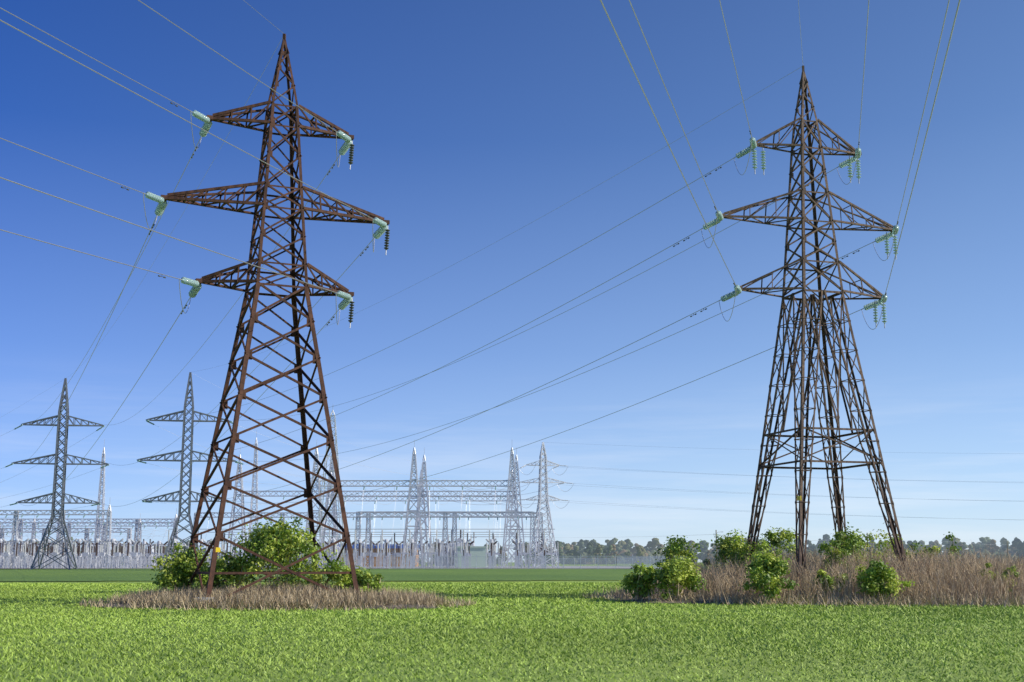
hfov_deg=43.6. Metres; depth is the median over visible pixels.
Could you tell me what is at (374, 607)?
dirt patch
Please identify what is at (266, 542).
shrub leaves
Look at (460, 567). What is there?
gravel
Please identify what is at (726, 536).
roadside pole wires
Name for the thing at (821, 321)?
tower
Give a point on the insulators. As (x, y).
(346, 300)
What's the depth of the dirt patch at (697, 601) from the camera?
51.75 m
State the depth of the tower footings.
45.95 m
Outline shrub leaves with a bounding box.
[146,513,1019,600]
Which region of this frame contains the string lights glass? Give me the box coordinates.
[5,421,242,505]
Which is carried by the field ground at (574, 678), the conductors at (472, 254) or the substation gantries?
the substation gantries
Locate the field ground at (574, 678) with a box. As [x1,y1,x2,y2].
[0,562,1023,681]
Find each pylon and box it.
[11,378,107,569]
[137,372,235,569]
[521,442,565,568]
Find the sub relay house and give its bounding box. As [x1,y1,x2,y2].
[453,546,487,566]
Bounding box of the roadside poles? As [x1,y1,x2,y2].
[472,530,1007,564]
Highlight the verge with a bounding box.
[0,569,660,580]
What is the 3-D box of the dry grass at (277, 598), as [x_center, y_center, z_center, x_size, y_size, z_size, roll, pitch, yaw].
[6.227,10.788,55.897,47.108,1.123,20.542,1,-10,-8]
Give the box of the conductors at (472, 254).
[0,0,960,506]
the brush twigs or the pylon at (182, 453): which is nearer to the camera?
the brush twigs
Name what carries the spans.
on the pylon at (546, 482)
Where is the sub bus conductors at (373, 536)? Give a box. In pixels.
[0,487,547,544]
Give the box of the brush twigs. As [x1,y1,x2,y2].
[156,528,1023,604]
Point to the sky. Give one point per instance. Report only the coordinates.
(471, 122)
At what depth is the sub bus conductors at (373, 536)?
284.77 m
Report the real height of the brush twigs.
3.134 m
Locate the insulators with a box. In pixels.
[12,102,898,504]
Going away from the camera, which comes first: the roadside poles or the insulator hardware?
the insulator hardware
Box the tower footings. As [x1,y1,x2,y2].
[195,597,214,603]
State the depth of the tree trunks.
713.31 m
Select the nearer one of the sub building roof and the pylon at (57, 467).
the pylon at (57, 467)
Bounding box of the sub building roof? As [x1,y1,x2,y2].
[337,544,419,547]
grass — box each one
[78,580,1023,610]
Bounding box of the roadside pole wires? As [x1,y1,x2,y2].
[511,534,1006,544]
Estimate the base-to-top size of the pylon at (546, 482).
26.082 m
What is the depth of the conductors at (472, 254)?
52.01 m
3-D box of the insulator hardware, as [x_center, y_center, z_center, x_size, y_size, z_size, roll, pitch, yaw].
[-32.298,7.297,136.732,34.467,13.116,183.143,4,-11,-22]
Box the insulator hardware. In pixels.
[139,111,896,461]
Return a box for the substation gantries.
[0,410,542,568]
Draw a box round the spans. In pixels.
[0,374,1008,519]
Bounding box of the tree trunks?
[124,542,1015,564]
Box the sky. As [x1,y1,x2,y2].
[0,0,1023,561]
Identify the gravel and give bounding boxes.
[4,566,657,567]
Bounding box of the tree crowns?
[4,534,1023,563]
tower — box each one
[161,34,389,597]
[722,66,907,592]
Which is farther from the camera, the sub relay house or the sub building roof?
the sub building roof

